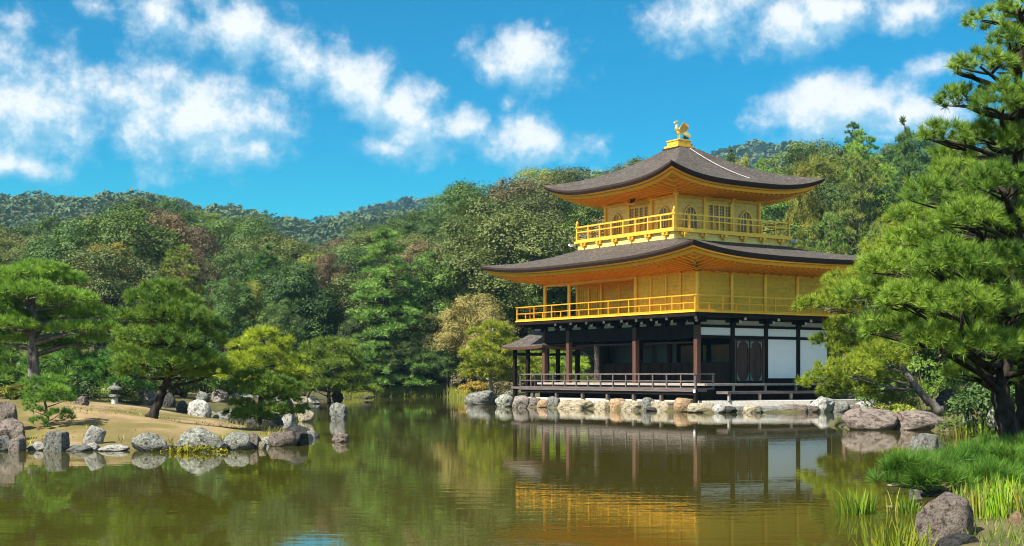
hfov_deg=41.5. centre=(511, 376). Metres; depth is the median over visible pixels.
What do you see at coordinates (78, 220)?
broadleaf tree
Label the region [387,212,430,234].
broadleaf tree
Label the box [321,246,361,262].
tall broadleaf tree
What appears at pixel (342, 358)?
pine tree
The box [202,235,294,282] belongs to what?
broadleaf tree
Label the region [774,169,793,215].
forest pine
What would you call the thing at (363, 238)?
broadleaf tree
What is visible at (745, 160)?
tall broadleaf tree
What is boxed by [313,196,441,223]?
mountain forest
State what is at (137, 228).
broadleaf tree
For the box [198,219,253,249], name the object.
broadleaf tree
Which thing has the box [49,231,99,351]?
broadleaf tree
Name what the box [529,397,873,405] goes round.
terrace
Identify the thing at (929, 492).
rock
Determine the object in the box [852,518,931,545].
reed clump
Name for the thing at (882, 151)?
broadleaf tree
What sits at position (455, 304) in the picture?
broadleaf tree
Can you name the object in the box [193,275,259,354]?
tall broadleaf tree
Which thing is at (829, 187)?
tall broadleaf tree
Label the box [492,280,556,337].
broadleaf tree
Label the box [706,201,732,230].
lattice door
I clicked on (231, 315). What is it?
tall broadleaf tree
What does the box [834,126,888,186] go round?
forest pine
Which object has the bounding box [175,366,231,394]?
shrub
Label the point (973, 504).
reed clump
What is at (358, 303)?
broadleaf tree
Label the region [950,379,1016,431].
shrub
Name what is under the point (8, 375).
shrub
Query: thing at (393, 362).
broadleaf tree
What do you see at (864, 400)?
shrub
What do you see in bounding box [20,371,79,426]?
young pine
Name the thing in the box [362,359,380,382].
shrub
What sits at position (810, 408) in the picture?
rock
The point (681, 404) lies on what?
rock
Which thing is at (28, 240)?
broadleaf tree
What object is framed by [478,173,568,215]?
broadleaf tree
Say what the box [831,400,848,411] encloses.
rock
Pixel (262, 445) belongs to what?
rock
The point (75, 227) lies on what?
broadleaf tree
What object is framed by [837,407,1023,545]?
grass
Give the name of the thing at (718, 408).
rock
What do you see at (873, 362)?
leaning pine
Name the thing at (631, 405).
rock
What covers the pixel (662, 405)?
rock
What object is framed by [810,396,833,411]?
rock
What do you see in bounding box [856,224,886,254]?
forest pine
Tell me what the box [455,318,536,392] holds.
pine tree
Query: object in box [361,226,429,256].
broadleaf tree
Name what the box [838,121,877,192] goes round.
conifer tree
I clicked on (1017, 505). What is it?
reed clump
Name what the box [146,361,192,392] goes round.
shrub
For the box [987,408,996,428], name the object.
rock
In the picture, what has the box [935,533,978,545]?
rock
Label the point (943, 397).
rock
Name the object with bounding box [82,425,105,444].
rock
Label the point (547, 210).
broadleaf tree
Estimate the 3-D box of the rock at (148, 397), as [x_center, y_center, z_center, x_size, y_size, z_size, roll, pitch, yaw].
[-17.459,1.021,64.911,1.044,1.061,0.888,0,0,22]
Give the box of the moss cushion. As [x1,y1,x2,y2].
[151,443,244,452]
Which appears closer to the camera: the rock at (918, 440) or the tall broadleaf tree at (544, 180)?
the rock at (918, 440)
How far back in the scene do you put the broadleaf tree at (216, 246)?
148.57 m
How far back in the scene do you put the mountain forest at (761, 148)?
1169.67 m
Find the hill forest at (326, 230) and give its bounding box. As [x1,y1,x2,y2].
[0,187,432,251]
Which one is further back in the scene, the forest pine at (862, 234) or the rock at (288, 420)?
the forest pine at (862, 234)
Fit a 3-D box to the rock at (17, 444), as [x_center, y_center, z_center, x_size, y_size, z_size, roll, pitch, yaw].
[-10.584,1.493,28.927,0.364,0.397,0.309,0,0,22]
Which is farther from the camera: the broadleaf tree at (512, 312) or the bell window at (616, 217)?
the broadleaf tree at (512, 312)
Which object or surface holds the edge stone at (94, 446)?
on the ground at (112, 423)
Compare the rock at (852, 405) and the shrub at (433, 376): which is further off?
the shrub at (433, 376)
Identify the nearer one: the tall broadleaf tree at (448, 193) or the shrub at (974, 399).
the shrub at (974, 399)
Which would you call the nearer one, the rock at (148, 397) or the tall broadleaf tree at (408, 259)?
the rock at (148, 397)
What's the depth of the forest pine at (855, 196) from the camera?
121.77 m
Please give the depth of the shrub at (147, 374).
66.89 m
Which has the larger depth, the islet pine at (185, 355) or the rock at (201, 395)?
the rock at (201, 395)
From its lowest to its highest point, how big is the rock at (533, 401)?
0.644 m
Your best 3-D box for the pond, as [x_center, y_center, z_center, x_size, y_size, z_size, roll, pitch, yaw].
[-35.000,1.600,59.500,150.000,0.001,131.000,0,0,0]
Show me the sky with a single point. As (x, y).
(304, 109)
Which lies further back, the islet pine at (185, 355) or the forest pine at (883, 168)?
the forest pine at (883, 168)
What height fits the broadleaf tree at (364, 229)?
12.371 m
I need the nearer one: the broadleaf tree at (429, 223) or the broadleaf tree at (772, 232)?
the broadleaf tree at (772, 232)
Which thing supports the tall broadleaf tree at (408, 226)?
on the ground at (112, 423)
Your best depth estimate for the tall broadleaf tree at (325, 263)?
115.29 m
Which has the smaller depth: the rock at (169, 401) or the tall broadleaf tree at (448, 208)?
the rock at (169, 401)
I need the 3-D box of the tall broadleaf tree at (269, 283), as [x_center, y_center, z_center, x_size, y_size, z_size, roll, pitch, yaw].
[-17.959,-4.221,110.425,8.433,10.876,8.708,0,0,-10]
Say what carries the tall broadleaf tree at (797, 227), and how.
on the ground at (112, 423)
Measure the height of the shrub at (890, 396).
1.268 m
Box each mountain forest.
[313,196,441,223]
[564,168,608,182]
[711,139,886,205]
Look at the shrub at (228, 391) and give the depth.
75.05 m
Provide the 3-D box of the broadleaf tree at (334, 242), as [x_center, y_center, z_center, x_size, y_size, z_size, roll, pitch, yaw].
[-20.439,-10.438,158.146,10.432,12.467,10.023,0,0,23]
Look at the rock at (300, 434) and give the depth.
31.44 m
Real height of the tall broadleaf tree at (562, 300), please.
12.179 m
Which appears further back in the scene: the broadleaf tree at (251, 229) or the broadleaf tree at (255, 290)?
the broadleaf tree at (251, 229)
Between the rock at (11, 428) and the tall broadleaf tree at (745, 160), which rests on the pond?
the rock at (11, 428)
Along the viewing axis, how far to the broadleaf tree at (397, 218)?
168.31 m
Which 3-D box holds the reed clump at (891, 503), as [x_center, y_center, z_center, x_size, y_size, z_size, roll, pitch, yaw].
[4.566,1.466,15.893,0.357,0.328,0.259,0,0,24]
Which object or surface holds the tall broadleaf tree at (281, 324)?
on the ground at (112, 423)
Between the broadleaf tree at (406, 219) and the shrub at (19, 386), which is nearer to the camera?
the shrub at (19, 386)
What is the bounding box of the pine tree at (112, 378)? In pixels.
[80,343,158,402]
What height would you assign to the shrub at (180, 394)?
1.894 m
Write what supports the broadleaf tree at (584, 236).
on the ground at (112, 423)
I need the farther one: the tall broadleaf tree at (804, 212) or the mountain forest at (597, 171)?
the mountain forest at (597, 171)
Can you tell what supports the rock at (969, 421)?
on the grass at (1015, 537)
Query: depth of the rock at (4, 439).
28.86 m
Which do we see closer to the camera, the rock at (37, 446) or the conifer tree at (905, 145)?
the rock at (37, 446)
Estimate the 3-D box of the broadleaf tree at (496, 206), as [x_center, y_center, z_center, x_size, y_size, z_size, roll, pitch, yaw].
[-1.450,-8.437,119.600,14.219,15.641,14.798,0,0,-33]
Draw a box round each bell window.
[611,213,621,234]
[657,206,669,228]
[683,205,697,227]
[739,210,752,232]
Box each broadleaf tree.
[0,220,31,242]
[0,226,28,263]
[0,250,12,264]
[1,253,62,358]
[2,234,56,265]
[11,232,98,356]
[12,233,44,254]
[20,214,64,238]
[24,217,110,255]
[37,240,177,356]
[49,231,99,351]
[52,214,101,233]
[55,201,162,253]
[60,204,192,343]
[72,241,144,348]
[109,194,175,216]
[125,212,210,262]
[141,205,224,262]
[144,250,224,332]
[150,196,202,226]
[162,209,224,257]
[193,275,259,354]
[197,245,288,324]
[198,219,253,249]
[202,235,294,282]
[203,209,280,263]
[206,281,241,352]
[222,277,268,345]
[240,258,341,350]
[254,298,307,370]
[255,231,320,265]
[259,267,325,348]
[286,251,358,357]
[301,241,316,251]
[301,243,409,328]
[307,240,344,249]
[307,252,352,350]
[309,236,349,325]
[313,271,406,336]
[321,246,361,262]
[327,230,418,278]
[333,317,390,383]
[340,222,388,247]
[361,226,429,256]
[377,337,437,393]
[380,238,459,326]
[382,208,443,235]
[383,210,422,226]
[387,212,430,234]
[387,221,439,252]
[390,232,447,255]
[390,304,455,385]
[395,247,472,381]
[414,192,574,314]
[416,207,581,337]
[419,177,502,227]
[420,341,470,396]
[423,209,491,338]
[428,277,482,323]
[428,292,519,392]
[431,184,493,239]
[436,187,469,210]
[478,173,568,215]
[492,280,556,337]
[498,176,597,238]
[503,165,557,191]
[524,287,575,333]
[527,176,558,201]
[546,164,601,204]
[547,245,598,379]
[550,197,602,220]
[556,204,603,244]
[559,204,600,227]
[564,216,603,295]
[578,215,603,227]
[604,156,645,173]
[735,154,749,166]
[757,165,800,232]
[761,216,822,251]
[763,137,867,198]
[766,218,824,251]
[783,158,827,250]
[787,153,854,224]
[799,179,871,247]
[811,180,929,254]
[868,142,927,197]
[869,300,922,353]
[882,130,943,197]
[890,160,934,200]
[898,170,942,207]
[923,293,982,386]
[934,128,1011,162]
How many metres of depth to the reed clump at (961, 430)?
35.55 m
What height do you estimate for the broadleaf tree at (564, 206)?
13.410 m
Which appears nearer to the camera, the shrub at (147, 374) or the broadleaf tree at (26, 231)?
the shrub at (147, 374)
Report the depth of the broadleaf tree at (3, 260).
150.21 m
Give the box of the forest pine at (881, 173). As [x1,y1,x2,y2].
[856,170,888,208]
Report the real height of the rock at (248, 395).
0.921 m
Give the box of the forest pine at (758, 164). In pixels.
[753,156,781,170]
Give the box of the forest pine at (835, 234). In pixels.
[804,210,853,377]
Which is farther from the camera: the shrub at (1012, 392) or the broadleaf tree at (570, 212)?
the broadleaf tree at (570, 212)
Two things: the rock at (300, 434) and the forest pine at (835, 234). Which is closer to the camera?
the rock at (300, 434)
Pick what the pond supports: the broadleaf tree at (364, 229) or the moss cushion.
the moss cushion
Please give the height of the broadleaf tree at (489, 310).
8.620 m
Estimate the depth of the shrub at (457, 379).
104.13 m
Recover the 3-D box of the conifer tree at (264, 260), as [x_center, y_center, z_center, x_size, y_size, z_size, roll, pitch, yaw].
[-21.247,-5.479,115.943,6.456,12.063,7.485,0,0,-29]
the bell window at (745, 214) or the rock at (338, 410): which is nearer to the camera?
the rock at (338, 410)
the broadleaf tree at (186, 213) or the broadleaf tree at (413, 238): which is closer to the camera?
the broadleaf tree at (413, 238)
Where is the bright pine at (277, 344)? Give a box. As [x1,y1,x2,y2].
[211,323,313,400]
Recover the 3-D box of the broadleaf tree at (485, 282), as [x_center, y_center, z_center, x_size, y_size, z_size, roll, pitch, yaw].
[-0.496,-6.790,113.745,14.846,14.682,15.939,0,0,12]
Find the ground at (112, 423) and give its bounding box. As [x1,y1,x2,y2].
[0,153,1023,545]
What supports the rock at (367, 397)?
in the pond
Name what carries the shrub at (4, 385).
on the ground at (112, 423)
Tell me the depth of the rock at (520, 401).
67.54 m
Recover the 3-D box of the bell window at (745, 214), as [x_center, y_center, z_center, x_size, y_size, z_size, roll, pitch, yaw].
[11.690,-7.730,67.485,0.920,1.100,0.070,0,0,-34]
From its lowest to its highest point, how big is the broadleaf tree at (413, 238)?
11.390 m
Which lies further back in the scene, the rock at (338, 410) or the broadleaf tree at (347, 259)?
the broadleaf tree at (347, 259)
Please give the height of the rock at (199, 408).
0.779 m
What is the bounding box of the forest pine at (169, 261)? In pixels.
[142,243,207,336]
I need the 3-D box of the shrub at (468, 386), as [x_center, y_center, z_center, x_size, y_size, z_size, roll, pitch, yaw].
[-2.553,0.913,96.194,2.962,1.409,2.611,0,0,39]
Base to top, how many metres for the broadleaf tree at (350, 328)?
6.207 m
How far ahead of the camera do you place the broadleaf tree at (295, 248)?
148.37 m
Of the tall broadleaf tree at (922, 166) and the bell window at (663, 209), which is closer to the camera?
the bell window at (663, 209)
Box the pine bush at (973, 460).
[862,427,1023,496]
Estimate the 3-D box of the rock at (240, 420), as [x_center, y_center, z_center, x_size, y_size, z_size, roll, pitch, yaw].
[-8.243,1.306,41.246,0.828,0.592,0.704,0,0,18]
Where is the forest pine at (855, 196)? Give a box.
[824,150,890,334]
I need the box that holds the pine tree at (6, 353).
[0,338,50,384]
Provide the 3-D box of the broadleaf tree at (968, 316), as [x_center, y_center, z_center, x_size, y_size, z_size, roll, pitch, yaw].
[22.418,-1.898,66.067,4.853,5.921,5.027,0,0,10]
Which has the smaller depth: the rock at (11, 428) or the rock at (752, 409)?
the rock at (11, 428)
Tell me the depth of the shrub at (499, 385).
96.51 m
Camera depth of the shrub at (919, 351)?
69.38 m
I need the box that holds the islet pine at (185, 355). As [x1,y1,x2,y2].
[106,275,236,418]
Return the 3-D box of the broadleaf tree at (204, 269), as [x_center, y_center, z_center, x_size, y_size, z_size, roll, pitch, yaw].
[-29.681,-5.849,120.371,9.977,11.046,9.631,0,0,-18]
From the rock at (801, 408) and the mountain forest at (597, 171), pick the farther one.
the mountain forest at (597, 171)
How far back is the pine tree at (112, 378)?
63.68 m
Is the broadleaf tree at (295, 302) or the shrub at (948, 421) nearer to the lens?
the shrub at (948, 421)
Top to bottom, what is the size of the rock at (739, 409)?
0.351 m
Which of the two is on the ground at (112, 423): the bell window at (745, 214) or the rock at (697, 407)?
the rock at (697, 407)
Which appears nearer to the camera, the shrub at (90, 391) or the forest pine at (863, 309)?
the shrub at (90, 391)
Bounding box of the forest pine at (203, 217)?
[194,209,221,226]
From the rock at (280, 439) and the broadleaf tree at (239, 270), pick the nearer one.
the rock at (280, 439)
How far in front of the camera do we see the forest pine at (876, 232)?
96.24 m
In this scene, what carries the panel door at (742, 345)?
in the temple pavilion
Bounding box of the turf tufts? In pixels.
[10,402,311,445]
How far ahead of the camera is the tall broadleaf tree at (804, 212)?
125.55 m
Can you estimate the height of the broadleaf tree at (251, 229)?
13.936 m
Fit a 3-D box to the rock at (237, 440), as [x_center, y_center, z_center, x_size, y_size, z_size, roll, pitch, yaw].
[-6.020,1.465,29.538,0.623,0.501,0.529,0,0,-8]
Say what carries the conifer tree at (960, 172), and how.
on the ground at (112, 423)
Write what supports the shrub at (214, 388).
on the ground at (112, 423)
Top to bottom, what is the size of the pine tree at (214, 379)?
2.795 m
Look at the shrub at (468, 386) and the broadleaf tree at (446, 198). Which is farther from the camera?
the broadleaf tree at (446, 198)
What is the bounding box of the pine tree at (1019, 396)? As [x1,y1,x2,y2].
[1004,215,1023,434]
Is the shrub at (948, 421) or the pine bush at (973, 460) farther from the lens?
the shrub at (948, 421)
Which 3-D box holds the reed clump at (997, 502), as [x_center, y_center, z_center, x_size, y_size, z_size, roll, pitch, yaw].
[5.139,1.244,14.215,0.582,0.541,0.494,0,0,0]
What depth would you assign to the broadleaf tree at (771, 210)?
147.54 m
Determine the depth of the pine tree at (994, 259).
19.85 m
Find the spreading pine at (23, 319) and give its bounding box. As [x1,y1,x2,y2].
[0,255,123,395]
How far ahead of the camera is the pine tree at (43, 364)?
59.98 m
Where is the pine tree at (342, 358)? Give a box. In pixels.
[280,334,383,402]
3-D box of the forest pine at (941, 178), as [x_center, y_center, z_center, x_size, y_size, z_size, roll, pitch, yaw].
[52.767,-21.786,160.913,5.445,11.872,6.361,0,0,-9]
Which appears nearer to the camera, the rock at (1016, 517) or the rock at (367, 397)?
the rock at (1016, 517)
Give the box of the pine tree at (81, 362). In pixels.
[45,331,122,397]
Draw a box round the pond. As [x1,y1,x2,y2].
[0,396,972,545]
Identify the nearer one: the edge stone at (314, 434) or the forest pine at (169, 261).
the edge stone at (314, 434)
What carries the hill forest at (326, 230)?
on the ground at (112, 423)
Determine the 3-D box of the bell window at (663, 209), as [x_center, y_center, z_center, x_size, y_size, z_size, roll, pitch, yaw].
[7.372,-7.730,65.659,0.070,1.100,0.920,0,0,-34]
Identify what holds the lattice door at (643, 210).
in the temple pavilion
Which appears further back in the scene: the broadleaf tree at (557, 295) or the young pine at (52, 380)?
the broadleaf tree at (557, 295)
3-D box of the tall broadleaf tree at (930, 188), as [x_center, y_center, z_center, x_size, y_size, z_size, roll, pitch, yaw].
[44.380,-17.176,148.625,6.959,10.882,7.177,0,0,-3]
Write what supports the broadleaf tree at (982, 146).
on the ground at (112, 423)
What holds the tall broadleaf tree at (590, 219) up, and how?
on the ground at (112, 423)
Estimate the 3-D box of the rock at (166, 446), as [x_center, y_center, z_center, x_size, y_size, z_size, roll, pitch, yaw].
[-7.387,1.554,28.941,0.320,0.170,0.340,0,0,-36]
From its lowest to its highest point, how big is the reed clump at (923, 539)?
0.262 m
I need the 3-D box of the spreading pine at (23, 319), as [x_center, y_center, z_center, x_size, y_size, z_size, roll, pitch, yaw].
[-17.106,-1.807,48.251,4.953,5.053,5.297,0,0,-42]
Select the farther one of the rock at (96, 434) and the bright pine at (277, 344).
the bright pine at (277, 344)
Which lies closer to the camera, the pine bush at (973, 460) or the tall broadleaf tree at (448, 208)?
the pine bush at (973, 460)
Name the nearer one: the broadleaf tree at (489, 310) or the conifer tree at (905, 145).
the broadleaf tree at (489, 310)
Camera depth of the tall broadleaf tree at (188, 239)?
132.97 m
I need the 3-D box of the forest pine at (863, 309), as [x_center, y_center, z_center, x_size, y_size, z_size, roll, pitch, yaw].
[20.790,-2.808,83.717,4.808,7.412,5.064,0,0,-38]
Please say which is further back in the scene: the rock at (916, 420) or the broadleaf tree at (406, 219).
the broadleaf tree at (406, 219)
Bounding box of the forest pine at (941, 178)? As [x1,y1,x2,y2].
[935,155,955,195]
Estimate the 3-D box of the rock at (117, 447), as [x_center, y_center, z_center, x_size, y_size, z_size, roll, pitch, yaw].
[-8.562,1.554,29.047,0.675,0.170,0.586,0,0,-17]
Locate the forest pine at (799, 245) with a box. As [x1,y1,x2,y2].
[776,225,810,249]
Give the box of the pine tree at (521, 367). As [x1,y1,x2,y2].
[480,338,541,393]
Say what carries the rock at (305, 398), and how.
on the ground at (112, 423)
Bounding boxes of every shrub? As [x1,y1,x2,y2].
[0,366,22,396]
[0,375,17,396]
[0,383,48,399]
[9,371,97,396]
[54,384,104,399]
[92,382,142,401]
[97,366,155,396]
[142,366,202,397]
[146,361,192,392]
[156,375,194,396]
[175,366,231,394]
[195,376,237,391]
[206,376,238,394]
[293,372,330,397]
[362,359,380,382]
[416,359,455,382]
[448,366,487,391]
[455,380,495,394]
[475,377,505,389]
[481,379,525,394]
[530,355,583,381]
[848,378,915,408]
[872,384,923,410]
[873,401,915,411]
[880,348,944,382]
[892,353,959,405]
[913,341,1020,389]
[918,370,978,397]
[933,418,984,432]
[941,350,1016,388]
[941,385,1016,434]
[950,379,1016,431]
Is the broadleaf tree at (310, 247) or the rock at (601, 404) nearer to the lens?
the rock at (601, 404)
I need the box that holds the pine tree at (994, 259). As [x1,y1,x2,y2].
[830,0,1023,438]
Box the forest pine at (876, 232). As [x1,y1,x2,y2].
[842,224,895,355]
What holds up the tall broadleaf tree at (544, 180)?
on the ground at (112, 423)
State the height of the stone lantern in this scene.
0.778 m
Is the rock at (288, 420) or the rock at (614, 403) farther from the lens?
the rock at (614, 403)
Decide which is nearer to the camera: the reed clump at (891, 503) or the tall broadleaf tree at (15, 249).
the reed clump at (891, 503)
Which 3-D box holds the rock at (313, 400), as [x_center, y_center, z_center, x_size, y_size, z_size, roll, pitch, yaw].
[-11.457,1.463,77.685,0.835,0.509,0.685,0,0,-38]
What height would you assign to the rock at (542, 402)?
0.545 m
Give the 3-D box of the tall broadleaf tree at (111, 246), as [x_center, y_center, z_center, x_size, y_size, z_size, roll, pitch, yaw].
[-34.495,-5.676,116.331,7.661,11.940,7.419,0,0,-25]
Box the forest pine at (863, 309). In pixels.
[830,276,872,376]
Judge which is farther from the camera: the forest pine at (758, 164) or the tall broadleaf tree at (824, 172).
the forest pine at (758, 164)
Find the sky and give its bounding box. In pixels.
[0,0,1023,222]
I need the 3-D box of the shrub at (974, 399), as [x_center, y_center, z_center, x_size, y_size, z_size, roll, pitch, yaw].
[12.141,0.870,34.656,2.176,1.550,2.468,0,0,19]
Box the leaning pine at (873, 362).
[790,202,945,416]
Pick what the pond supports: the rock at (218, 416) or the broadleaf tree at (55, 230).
the rock at (218, 416)
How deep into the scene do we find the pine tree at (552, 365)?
97.20 m
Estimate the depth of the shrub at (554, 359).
105.30 m
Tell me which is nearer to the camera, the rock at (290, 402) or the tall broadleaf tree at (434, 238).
the rock at (290, 402)
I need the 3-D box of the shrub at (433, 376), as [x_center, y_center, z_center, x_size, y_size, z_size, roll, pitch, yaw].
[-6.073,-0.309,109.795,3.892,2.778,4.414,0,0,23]
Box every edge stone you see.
[87,442,99,450]
[307,430,319,437]
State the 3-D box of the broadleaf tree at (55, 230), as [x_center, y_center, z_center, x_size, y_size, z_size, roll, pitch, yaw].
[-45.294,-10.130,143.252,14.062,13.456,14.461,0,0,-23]
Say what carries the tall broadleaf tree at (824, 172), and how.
on the ground at (112, 423)
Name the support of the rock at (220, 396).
on the ground at (112, 423)
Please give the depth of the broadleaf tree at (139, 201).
161.66 m
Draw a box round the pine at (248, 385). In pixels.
[218,367,312,424]
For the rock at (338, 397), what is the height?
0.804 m
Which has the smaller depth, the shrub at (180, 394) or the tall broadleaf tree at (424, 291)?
the shrub at (180, 394)
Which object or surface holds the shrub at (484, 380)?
on the ground at (112, 423)
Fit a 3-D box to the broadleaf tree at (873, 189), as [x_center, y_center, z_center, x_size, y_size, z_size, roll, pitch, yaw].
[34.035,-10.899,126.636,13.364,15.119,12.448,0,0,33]
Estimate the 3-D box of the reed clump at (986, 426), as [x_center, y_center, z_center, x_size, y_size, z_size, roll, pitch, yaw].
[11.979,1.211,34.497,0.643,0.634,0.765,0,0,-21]
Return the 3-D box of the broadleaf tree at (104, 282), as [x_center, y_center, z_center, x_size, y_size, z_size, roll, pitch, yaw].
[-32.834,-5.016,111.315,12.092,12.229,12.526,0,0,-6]
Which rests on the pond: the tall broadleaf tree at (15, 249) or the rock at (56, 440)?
the rock at (56, 440)
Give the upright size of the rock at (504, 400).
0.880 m
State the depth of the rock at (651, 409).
61.52 m
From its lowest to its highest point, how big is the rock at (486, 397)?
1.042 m
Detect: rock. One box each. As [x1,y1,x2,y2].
[0,401,17,420]
[0,418,25,438]
[0,435,9,450]
[8,436,26,450]
[27,441,43,450]
[43,430,69,450]
[64,445,92,450]
[74,396,89,405]
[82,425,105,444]
[98,444,129,450]
[131,432,166,450]
[139,388,156,403]
[162,445,175,450]
[163,392,175,407]
[176,400,188,412]
[177,426,227,450]
[187,399,211,417]
[196,391,209,401]
[210,389,228,402]
[212,410,230,419]
[223,432,250,449]
[228,413,252,424]
[231,392,253,397]
[246,413,283,427]
[249,432,261,448]
[259,442,266,448]
[267,431,296,446]
[282,413,295,425]
[285,400,293,406]
[285,424,308,444]
[290,396,308,405]
[297,410,314,421]
[308,397,320,403]
[329,402,347,418]
[332,391,343,402]
[332,431,348,441]
[362,395,372,399]
[465,390,497,404]
[495,394,512,406]
[512,395,529,407]
[528,397,539,406]
[537,399,546,406]
[547,396,559,407]
[557,399,593,408]
[594,400,609,408]
[609,398,625,409]
[620,401,640,410]
[641,397,653,410]
[646,407,656,410]
[651,401,673,410]
[673,398,692,411]
[687,402,713,412]
[712,403,724,412]
[723,406,736,412]
[724,406,744,412]
[742,405,760,412]
[760,406,790,410]
[779,404,806,411]
[807,405,818,411]
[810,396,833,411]
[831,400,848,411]
[841,407,897,429]
[848,403,859,409]
[856,401,873,407]
[894,410,944,429]
[909,433,938,452]
[915,491,973,543]
[920,486,946,494]
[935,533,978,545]
[936,389,968,409]
[960,416,976,426]
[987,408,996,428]
[1008,510,1023,524]
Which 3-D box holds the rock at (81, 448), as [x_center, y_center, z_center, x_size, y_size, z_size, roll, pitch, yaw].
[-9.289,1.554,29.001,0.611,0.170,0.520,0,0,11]
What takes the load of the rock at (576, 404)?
on the ground at (112, 423)
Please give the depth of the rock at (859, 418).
40.21 m
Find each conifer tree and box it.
[237,244,291,372]
[344,226,438,388]
[726,148,737,162]
[835,278,899,374]
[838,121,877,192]
[888,116,922,204]
[943,139,977,223]
[947,161,979,241]
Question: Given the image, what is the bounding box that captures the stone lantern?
[107,383,121,403]
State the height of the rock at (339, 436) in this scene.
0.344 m
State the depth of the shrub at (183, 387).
66.79 m
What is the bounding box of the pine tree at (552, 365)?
[532,349,593,381]
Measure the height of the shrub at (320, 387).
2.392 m
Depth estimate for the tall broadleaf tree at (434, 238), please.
125.81 m
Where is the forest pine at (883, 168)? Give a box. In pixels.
[874,162,929,212]
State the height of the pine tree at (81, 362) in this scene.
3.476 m
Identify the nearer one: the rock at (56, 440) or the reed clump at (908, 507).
the reed clump at (908, 507)
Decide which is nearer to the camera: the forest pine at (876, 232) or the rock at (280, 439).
the rock at (280, 439)
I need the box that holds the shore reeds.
[341,376,474,397]
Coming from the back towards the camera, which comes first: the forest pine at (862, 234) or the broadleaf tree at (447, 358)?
the forest pine at (862, 234)
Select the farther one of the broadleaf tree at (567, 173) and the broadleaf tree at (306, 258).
the broadleaf tree at (567, 173)
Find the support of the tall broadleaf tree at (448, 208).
on the ground at (112, 423)
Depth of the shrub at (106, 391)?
63.60 m
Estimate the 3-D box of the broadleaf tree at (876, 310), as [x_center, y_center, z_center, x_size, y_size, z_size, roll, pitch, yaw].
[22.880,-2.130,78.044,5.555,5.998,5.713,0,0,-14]
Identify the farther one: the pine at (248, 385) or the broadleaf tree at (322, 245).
the broadleaf tree at (322, 245)
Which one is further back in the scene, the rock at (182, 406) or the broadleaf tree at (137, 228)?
the broadleaf tree at (137, 228)
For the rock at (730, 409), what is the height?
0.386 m
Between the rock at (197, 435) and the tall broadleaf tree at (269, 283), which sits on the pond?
the rock at (197, 435)
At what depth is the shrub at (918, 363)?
51.07 m
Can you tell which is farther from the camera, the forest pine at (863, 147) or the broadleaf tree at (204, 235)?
the forest pine at (863, 147)
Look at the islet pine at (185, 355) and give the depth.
35.17 m
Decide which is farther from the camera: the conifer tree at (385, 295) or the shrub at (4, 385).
the conifer tree at (385, 295)
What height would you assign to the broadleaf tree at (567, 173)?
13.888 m
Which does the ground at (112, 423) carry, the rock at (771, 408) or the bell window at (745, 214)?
the rock at (771, 408)
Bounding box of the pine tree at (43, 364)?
[3,348,84,399]
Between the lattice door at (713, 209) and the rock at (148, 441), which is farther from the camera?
the lattice door at (713, 209)
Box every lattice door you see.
[627,202,649,232]
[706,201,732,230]
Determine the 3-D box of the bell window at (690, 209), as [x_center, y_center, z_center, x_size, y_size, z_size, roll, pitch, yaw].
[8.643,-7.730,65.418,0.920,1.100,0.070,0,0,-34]
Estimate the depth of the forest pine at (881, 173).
155.16 m
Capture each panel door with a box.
[736,339,748,380]
[749,339,761,380]
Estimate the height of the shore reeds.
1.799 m
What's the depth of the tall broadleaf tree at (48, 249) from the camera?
118.64 m
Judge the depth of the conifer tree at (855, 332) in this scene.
110.09 m
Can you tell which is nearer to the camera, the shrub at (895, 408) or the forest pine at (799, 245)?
the shrub at (895, 408)
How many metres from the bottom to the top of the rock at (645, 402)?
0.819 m
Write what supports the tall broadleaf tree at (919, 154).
on the ground at (112, 423)
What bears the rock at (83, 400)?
on the ground at (112, 423)
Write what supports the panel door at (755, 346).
in the temple pavilion
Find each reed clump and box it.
[833,486,877,515]
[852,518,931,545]
[885,488,907,512]
[895,492,919,514]
[899,530,938,545]
[949,419,975,437]
[957,477,1001,516]
[965,414,992,435]
[977,470,1023,518]
[996,478,1023,517]
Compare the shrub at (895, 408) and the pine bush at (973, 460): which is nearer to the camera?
the pine bush at (973, 460)
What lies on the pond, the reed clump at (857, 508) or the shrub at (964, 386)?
the reed clump at (857, 508)
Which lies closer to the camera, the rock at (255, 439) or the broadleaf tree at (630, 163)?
the rock at (255, 439)
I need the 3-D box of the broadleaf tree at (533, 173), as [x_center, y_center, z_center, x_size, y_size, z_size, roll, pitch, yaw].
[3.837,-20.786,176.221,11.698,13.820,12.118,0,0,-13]
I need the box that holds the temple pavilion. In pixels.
[480,120,877,402]
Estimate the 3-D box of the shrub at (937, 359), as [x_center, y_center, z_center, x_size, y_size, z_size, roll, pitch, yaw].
[15.533,-0.112,44.149,4.796,2.502,3.438,0,0,15]
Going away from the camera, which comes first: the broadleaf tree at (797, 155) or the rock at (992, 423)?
the rock at (992, 423)
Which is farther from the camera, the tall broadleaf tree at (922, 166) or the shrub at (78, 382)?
the tall broadleaf tree at (922, 166)
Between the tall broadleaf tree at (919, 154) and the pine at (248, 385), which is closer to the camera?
the pine at (248, 385)
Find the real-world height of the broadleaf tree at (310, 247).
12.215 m
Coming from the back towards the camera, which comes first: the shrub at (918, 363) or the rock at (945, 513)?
the shrub at (918, 363)
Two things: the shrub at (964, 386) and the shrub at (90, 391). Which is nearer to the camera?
the shrub at (964, 386)
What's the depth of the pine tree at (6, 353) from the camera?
61.31 m
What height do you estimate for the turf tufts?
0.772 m
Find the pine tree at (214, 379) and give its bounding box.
[195,351,229,391]
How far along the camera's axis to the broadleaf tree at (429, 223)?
156.67 m
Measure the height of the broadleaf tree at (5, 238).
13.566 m

